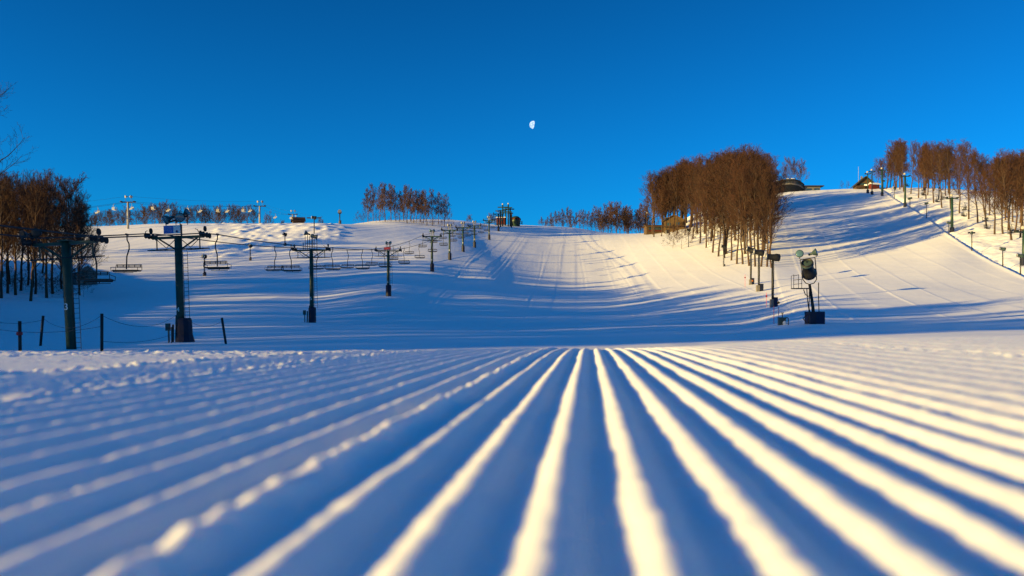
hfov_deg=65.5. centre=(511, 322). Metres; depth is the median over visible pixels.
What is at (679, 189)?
bare tree
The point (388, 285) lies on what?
lift tower
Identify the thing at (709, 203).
bare tree
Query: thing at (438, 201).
bare tree
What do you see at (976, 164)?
bare tree
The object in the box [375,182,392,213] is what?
bare tree
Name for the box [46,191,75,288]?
bare tree
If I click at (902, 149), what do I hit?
bare tree
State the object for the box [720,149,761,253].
bare tree
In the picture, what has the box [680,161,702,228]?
bare tree
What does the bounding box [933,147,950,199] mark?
bare tree
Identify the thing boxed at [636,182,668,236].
bare tree
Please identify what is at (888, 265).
snow hillside
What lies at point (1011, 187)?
bare tree
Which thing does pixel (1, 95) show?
bare tree
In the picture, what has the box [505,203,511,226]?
lift mast
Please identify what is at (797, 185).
curved lodge
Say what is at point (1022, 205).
bare tree
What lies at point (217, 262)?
lift chair
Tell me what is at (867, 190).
side lift tower
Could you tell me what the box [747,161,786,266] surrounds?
bare tree
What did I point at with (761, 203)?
bare tree
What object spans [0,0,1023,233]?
sky
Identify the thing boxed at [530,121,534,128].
moon
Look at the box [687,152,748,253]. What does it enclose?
bare tree
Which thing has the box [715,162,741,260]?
bare tree
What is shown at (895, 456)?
groomed snow
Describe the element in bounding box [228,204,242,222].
bare tree
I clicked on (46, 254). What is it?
bare tree
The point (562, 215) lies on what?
bare tree
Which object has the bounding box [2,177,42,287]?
bare tree
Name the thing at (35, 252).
bare tree
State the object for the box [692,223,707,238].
bare tree
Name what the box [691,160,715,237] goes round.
bare tree
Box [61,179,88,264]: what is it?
bare tree
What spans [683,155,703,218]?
bare tree
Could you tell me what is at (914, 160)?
bare tree
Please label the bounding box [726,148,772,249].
bare tree
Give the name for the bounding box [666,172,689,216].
bare tree
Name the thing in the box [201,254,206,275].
snow gun
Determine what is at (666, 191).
bare tree
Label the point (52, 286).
bare bush
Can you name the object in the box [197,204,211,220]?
bare tree
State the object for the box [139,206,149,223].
bare tree
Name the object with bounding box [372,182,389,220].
bare tree
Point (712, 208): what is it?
bare tree
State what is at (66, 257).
lift tower
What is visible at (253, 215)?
bare tree
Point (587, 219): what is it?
bare tree
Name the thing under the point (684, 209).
bare tree
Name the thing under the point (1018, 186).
bare tree
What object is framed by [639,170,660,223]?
bare tree
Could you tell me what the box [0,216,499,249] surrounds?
haul cable
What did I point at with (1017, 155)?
bare tree
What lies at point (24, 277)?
bare bush
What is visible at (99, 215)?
bare tree
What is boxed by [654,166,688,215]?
bare tree
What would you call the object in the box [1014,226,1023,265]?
side lift tower
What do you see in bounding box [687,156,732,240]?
bare tree
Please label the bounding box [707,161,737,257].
bare tree
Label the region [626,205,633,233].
bare tree
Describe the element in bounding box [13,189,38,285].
bare tree
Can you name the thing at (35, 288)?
bare tree
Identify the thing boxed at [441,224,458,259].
lift tower
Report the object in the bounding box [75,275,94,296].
bare bush
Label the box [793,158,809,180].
bare tree
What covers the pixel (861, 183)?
gabled hut
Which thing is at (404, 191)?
bare tree
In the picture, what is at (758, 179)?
bare tree
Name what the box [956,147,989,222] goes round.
bare tree
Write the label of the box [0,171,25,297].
bare tree
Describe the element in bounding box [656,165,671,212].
bare tree
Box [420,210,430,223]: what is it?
bare bush
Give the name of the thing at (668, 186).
bare tree
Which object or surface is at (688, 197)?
bare tree
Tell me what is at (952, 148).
bare tree
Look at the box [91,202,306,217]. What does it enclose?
haul cable
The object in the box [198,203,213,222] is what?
bare tree
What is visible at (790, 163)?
bare tree
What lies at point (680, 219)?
lodge
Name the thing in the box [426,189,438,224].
bare tree
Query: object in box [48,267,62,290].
bare bush
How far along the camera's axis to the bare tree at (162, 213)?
329.99 m
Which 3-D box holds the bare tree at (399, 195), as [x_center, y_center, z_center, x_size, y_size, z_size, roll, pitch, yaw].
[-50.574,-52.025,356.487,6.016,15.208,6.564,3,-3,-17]
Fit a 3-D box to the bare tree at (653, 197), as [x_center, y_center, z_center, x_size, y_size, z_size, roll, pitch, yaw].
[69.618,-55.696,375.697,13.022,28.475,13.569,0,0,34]
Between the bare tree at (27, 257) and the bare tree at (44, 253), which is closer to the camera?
the bare tree at (27, 257)
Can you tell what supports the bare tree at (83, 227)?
on the snow hillside
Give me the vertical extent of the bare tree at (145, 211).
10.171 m
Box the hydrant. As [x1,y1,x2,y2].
[778,313,786,324]
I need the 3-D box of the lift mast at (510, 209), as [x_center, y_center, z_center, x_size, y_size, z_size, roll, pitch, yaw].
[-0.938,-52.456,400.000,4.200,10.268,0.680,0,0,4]
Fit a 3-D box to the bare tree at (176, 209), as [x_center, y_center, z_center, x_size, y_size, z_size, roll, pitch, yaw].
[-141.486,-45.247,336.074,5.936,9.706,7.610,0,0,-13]
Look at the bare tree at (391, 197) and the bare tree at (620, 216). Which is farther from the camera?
the bare tree at (620, 216)
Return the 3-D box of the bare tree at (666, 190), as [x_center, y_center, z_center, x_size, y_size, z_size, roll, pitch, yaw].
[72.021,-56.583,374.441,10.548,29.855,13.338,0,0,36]
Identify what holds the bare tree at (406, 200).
on the snow hillside
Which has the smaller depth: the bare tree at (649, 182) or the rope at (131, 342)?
the rope at (131, 342)
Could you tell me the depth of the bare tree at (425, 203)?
346.76 m
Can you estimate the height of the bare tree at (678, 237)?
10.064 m
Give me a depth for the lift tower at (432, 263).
204.75 m
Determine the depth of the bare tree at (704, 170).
262.17 m
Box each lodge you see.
[663,214,686,232]
[776,178,823,192]
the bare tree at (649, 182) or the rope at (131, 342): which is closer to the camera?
the rope at (131, 342)
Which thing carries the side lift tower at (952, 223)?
on the snow hillside
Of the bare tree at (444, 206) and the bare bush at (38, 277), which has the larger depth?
the bare tree at (444, 206)
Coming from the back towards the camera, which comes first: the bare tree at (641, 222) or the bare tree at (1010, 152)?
the bare tree at (641, 222)
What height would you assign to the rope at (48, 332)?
0.564 m
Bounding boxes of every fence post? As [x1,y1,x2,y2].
[16,321,22,350]
[39,316,44,345]
[100,314,103,350]
[221,318,226,343]
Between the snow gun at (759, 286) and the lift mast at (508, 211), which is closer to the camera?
the snow gun at (759, 286)
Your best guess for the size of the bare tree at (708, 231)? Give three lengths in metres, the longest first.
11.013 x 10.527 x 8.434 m
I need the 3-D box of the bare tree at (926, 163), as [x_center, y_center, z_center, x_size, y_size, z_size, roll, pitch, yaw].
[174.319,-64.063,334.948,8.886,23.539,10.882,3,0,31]
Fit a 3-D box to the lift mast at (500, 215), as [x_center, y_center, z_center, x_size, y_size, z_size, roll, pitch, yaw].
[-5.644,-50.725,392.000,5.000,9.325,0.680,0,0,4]
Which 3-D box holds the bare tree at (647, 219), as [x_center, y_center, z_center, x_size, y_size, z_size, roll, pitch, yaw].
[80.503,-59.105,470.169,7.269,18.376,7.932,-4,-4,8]
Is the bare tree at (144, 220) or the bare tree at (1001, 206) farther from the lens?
the bare tree at (144, 220)
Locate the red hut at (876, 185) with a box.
[868,183,880,188]
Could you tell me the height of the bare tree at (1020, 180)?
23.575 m
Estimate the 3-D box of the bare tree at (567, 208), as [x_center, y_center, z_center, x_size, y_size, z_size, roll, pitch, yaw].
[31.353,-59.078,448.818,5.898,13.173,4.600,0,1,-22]
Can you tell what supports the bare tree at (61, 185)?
on the snow hillside
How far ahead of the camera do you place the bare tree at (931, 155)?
299.39 m
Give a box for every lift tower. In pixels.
[19,228,108,348]
[120,195,135,228]
[144,209,210,341]
[253,201,265,222]
[291,230,330,322]
[374,241,401,295]
[422,229,441,271]
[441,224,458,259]
[455,222,470,251]
[467,220,481,247]
[483,216,494,239]
[493,210,503,230]
[864,171,870,192]
[869,169,874,194]
[877,167,886,195]
[900,173,910,206]
[945,194,958,231]
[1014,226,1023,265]
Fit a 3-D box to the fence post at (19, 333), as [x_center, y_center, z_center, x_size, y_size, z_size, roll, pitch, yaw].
[-25.959,1.030,41.980,0.310,2.230,0.310,0,0,0]
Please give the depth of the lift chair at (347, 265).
130.83 m
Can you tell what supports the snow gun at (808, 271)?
on the snow hillside
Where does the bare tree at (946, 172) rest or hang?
on the snow hillside
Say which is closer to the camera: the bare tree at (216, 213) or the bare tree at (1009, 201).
the bare tree at (1009, 201)
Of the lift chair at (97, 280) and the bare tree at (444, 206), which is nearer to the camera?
the lift chair at (97, 280)
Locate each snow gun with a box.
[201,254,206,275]
[282,232,286,245]
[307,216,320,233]
[665,217,668,233]
[721,244,726,266]
[746,246,754,284]
[753,249,764,291]
[764,253,780,307]
[791,248,824,323]
[968,231,974,250]
[999,247,1005,265]
[1016,253,1023,274]
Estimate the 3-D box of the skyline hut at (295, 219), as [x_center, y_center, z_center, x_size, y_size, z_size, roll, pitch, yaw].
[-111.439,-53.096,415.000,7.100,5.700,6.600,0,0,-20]
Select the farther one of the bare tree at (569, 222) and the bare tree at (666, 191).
the bare tree at (569, 222)
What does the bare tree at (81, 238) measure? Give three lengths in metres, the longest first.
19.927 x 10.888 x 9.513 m
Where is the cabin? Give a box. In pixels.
[59,264,99,284]
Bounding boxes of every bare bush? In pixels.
[3,260,17,280]
[3,270,11,291]
[11,266,34,286]
[29,269,43,288]
[39,269,57,287]
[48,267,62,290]
[48,276,59,293]
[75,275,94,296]
[80,265,97,286]
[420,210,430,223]
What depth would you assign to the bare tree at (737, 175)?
212.67 m
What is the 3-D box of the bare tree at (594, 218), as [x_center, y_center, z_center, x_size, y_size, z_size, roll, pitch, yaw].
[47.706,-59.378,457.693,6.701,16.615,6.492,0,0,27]
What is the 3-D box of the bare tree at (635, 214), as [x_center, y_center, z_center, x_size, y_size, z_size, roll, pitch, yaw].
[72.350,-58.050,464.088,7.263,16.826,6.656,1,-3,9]
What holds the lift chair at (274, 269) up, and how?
hanging from the haul cable at (170, 235)
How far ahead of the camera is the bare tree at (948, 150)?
276.09 m
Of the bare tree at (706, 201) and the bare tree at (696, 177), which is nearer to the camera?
the bare tree at (706, 201)
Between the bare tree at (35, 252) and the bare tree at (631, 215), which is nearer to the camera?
the bare tree at (35, 252)
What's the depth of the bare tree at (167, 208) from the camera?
329.66 m
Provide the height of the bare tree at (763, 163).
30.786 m
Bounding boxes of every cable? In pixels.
[0,213,496,249]
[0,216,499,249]
[86,196,308,215]
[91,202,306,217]
[92,203,284,214]
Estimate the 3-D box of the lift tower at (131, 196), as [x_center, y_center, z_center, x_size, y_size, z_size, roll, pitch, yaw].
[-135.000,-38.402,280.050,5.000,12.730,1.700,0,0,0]
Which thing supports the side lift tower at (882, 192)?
on the snow hillside
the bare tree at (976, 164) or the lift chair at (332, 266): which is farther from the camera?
the bare tree at (976, 164)
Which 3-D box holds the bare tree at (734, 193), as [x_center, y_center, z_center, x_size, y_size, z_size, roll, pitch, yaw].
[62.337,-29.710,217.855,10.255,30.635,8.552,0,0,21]
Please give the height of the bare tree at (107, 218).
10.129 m
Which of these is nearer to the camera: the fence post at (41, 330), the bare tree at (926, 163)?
the fence post at (41, 330)
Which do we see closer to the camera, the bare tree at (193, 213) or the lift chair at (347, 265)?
the lift chair at (347, 265)
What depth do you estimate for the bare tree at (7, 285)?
143.12 m
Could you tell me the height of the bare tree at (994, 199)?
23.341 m
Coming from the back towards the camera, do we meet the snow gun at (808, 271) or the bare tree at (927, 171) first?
the bare tree at (927, 171)
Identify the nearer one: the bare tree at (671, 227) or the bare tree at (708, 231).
the bare tree at (708, 231)
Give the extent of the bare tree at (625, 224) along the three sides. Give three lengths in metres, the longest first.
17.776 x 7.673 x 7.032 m
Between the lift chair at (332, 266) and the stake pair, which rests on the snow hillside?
the stake pair
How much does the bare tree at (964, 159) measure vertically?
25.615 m
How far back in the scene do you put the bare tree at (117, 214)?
373.79 m
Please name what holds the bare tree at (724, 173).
on the snow hillside
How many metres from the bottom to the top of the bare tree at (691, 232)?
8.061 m
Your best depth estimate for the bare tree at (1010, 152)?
237.06 m
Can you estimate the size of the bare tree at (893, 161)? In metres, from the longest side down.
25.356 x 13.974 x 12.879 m
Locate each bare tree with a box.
[0,82,35,189]
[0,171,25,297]
[0,171,27,293]
[0,172,33,294]
[0,190,23,283]
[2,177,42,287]
[3,171,38,290]
[8,171,68,300]
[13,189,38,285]
[16,169,57,293]
[23,168,71,297]
[25,169,71,293]
[29,172,96,270]
[39,184,60,273]
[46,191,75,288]
[48,174,100,265]
[54,198,108,295]
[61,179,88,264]
[71,199,99,263]
[87,211,96,225]
[94,210,105,223]
[103,209,115,225]
[113,208,125,225]
[119,207,130,221]
[130,207,140,224]
[139,205,155,222]
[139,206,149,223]
[146,202,161,223]
[150,202,172,221]
[160,200,178,215]
[172,205,182,222]
[183,207,192,222]
[188,205,200,222]
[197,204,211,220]
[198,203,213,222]
[210,205,223,222]
[211,205,227,222]
[222,205,233,222]
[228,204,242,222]
[232,205,245,221]
[239,204,253,221]
[246,208,258,222]
[263,211,273,222]
[361,188,373,218]
[365,183,379,220]
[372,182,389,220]
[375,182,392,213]
[384,183,396,214]
[386,185,400,219]
[393,190,404,221]
[398,185,414,222]
[398,187,408,220]
[408,190,415,220]
[408,190,420,222]
[416,191,426,221]
[420,190,431,215]
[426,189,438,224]
[433,192,443,223]
[437,193,451,226]
[552,211,557,221]
[558,209,565,223]
[564,206,571,222]
[568,209,573,226]
[577,210,583,227]
[580,209,585,228]
[585,210,592,229]
[591,205,600,230]
[597,206,602,229]
[599,205,608,231]
[602,202,615,230]
[606,202,617,229]
[611,200,622,232]
[613,202,627,232]
[620,207,630,233]
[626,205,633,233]
[627,211,637,228]
[630,210,641,229]
[635,204,645,232]
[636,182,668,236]
[636,209,642,231]
[638,173,665,234]
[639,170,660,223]
[642,212,651,224]
[645,175,665,224]
[654,165,670,219]
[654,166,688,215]
[654,171,672,217]
[655,172,668,220]
[655,182,669,235]
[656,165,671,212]
[658,160,686,232]
[661,168,684,233]
[662,223,681,245]
[665,164,685,232]
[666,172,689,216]
[667,221,693,248]
[670,161,689,216]
[678,156,692,227]
[679,156,701,232]
[679,174,694,235]
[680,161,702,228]
[680,163,702,237]
[680,221,698,239]
[681,156,710,221]
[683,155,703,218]
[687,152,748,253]
[687,153,716,233]
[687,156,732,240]
[690,159,708,242]
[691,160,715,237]
[692,165,716,247]
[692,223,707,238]
[693,151,759,242]
[696,217,719,244]
[701,160,723,252]
[702,152,717,227]
[705,161,734,256]
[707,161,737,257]
[714,149,735,230]
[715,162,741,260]
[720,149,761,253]
[720,150,744,241]
[720,159,753,263]
[723,160,758,263]
[724,154,762,253]
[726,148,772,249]
[726,159,762,265]
[733,142,764,230]
[734,143,752,160]
[734,156,772,266]
[745,165,782,266]
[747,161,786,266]
[747,162,783,250]
[751,144,779,238]
[751,155,786,249]
[752,149,775,206]
[755,152,787,243]
[757,165,794,253]
[758,185,783,267]
[779,156,799,178]
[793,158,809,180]
[869,158,888,181]
[875,150,901,188]
[879,138,909,189]
[880,145,901,187]
[885,138,905,188]
[893,142,907,191]
[893,148,908,186]
[905,140,921,193]
[910,142,926,197]
[911,144,933,198]
[917,145,935,193]
[919,141,944,202]
[920,150,934,194]
[927,141,957,207]
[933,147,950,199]
[934,145,953,195]
[935,142,961,208]
[936,139,961,193]
[942,145,958,188]
[947,143,976,212]
[951,141,984,218]
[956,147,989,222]
[957,137,972,193]
[962,150,991,223]
[972,162,996,213]
[975,155,1009,234]
[976,152,992,203]
[978,155,990,175]
[980,162,999,215]
[982,147,1023,239]
[982,151,1011,233]
[994,148,1017,219]
[1000,157,1022,230]
[1003,162,1018,221]
[1006,159,1023,232]
[1008,150,1023,229]
[1008,153,1023,237]
[1012,149,1023,222]
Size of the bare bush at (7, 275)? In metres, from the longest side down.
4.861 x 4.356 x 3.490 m
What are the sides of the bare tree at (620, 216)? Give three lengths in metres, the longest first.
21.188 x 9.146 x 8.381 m
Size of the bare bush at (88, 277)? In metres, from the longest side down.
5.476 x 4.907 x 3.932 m
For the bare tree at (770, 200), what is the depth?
203.70 m
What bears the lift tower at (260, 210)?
on the snow hillside
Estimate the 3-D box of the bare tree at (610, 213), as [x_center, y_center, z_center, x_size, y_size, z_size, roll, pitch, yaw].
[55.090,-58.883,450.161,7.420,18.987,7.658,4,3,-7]
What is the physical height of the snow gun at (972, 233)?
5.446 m
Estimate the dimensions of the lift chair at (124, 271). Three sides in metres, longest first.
3.121 x 2.196 x 0.764 m
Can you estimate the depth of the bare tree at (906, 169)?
399.17 m
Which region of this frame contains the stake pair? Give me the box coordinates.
[166,327,171,342]
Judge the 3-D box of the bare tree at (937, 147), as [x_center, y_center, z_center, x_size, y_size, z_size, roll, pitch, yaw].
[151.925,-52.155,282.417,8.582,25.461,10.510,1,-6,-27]
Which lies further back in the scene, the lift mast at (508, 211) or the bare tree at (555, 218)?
the bare tree at (555, 218)
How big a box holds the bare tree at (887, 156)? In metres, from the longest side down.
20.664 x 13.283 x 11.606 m
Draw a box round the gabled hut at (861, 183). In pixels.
[850,167,874,188]
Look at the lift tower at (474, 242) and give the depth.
284.71 m
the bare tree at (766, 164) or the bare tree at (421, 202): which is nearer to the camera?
the bare tree at (766, 164)
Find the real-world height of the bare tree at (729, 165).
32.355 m
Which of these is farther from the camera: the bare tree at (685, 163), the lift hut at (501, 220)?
the lift hut at (501, 220)
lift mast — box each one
[495,210,505,226]
[498,203,507,225]
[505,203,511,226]
[506,208,513,225]
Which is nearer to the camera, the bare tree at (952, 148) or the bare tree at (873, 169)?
the bare tree at (952, 148)
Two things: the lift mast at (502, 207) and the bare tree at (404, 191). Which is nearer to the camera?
the bare tree at (404, 191)
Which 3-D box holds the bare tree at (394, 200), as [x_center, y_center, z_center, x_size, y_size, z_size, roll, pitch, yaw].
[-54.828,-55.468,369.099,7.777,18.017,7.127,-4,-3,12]
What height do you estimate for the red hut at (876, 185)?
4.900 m
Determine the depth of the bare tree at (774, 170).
243.74 m
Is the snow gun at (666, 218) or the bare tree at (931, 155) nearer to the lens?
the bare tree at (931, 155)
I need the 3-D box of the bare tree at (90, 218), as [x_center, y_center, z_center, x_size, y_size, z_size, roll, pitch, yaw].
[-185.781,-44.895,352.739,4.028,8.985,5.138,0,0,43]
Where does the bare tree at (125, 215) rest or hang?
on the snow hillside
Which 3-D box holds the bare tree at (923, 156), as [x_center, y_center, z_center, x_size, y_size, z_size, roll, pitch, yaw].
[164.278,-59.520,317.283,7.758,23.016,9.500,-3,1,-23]
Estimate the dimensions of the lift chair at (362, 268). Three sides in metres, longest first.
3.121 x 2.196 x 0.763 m
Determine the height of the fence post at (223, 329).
2.444 m
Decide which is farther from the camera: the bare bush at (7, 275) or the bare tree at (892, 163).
the bare tree at (892, 163)
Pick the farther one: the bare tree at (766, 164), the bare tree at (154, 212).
the bare tree at (154, 212)
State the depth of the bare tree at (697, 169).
330.63 m
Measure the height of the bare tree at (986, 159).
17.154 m
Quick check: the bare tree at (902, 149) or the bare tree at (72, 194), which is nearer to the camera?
the bare tree at (72, 194)
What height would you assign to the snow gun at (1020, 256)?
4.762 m
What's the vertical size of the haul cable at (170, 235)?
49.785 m
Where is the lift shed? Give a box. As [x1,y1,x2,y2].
[643,225,663,234]
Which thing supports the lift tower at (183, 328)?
on the snow hillside
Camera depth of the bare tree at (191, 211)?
352.83 m
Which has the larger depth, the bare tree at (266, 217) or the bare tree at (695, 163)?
the bare tree at (266, 217)
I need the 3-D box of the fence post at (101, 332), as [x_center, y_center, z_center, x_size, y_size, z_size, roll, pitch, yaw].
[-22.658,0.789,44.000,0.157,2.580,0.157,0,0,-22]
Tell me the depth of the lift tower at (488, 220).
329.81 m
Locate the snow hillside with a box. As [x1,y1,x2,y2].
[0,187,1023,350]
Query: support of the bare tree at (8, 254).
on the snow hillside
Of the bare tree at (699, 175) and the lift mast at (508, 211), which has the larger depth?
the lift mast at (508, 211)
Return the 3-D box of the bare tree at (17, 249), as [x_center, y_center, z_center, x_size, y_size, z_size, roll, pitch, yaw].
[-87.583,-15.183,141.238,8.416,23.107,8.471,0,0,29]
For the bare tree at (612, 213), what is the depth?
459.75 m
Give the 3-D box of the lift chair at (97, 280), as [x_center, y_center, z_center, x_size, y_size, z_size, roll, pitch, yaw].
[-27.082,-4.129,51.976,2.196,3.121,0.764,0,-2,3]
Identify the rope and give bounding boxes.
[4,327,95,332]
[104,315,175,326]
[104,332,176,342]
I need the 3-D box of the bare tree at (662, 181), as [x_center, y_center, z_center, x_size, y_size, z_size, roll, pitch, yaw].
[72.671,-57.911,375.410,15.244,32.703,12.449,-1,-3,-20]
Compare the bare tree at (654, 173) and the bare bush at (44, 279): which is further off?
the bare tree at (654, 173)
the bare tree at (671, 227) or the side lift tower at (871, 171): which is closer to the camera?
the bare tree at (671, 227)
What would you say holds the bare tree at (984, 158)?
on the snow hillside
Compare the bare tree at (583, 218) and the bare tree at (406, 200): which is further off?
the bare tree at (583, 218)
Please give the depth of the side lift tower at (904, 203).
299.79 m
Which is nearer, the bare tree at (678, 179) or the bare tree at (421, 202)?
the bare tree at (678, 179)
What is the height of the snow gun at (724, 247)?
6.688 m
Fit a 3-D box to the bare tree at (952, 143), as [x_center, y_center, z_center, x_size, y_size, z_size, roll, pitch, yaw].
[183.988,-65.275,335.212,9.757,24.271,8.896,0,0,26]
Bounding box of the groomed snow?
[0,335,1023,575]
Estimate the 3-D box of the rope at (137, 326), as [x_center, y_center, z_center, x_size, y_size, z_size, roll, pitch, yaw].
[-24.729,-0.238,54.000,0.024,1.006,20.440,0,0,-12]
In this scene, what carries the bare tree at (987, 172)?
on the snow hillside
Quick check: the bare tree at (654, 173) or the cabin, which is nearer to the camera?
the cabin
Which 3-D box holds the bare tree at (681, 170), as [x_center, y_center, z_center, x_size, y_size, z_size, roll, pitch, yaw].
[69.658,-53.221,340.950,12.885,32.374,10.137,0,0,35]
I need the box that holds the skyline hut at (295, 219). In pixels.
[291,215,305,222]
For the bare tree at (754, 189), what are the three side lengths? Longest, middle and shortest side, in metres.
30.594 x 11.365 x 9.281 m
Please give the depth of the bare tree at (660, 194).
330.84 m
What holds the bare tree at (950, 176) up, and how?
on the snow hillside
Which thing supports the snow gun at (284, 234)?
on the snow hillside
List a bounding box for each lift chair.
[77,235,115,283]
[110,233,141,272]
[203,233,229,270]
[266,246,283,270]
[281,244,301,271]
[324,247,340,269]
[340,250,354,268]
[355,249,368,269]
[378,249,391,267]
[415,245,424,258]
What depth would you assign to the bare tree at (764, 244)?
232.53 m
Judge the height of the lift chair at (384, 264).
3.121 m
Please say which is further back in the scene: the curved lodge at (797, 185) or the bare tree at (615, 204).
the bare tree at (615, 204)
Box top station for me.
[512,216,521,225]
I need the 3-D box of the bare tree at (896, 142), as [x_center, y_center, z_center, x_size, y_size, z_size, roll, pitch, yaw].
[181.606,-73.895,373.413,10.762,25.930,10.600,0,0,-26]
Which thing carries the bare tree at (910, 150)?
on the snow hillside
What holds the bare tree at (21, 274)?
on the snow hillside
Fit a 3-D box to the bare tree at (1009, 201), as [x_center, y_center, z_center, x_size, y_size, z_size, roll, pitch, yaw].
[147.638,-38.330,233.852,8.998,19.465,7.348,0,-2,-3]
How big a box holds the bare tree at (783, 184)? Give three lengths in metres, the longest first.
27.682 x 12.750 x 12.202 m
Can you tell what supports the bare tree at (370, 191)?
on the snow hillside
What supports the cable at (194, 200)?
attached to the lift tower at (260, 210)
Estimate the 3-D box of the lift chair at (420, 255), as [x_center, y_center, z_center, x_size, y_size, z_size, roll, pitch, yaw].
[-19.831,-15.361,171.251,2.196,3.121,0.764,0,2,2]
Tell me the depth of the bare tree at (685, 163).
343.33 m
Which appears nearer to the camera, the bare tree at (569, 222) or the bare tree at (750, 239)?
the bare tree at (750, 239)
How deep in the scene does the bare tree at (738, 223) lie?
219.37 m
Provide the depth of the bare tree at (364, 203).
363.95 m
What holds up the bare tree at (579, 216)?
on the snow hillside
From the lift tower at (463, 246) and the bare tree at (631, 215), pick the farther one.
the bare tree at (631, 215)
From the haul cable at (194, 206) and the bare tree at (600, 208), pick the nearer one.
the haul cable at (194, 206)
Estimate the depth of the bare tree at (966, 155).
328.05 m
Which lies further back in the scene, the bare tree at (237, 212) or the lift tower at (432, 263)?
the bare tree at (237, 212)
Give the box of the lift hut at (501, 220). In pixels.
[496,217,505,224]
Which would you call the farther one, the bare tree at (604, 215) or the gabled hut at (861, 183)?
the bare tree at (604, 215)
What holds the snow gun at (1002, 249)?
on the snow hillside
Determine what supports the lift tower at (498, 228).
on the snow hillside
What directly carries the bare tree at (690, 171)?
on the snow hillside
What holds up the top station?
on the snow hillside
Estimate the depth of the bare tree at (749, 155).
278.65 m
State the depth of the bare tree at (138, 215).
346.21 m
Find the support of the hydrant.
on the snow hillside
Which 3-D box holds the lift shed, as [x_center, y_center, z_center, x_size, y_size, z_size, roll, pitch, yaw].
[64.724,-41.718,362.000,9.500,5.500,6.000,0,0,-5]
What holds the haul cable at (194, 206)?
attached to the far lift tower
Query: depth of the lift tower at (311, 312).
106.78 m
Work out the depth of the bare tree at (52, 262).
147.69 m
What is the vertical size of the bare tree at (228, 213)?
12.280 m
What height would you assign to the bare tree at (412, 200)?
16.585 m
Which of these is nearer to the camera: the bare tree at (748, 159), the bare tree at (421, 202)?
the bare tree at (748, 159)
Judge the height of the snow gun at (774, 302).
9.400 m
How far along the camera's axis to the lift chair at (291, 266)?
89.28 m
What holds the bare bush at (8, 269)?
on the snow hillside
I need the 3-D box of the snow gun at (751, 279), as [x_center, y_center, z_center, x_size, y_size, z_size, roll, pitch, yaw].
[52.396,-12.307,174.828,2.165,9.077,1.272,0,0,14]
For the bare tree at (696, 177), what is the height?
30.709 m
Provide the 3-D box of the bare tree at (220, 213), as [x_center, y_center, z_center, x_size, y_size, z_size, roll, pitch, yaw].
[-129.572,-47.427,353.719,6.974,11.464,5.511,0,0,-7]
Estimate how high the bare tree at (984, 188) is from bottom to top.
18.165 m
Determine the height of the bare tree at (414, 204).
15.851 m
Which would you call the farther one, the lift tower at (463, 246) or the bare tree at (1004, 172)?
the lift tower at (463, 246)
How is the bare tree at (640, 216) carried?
on the snow hillside

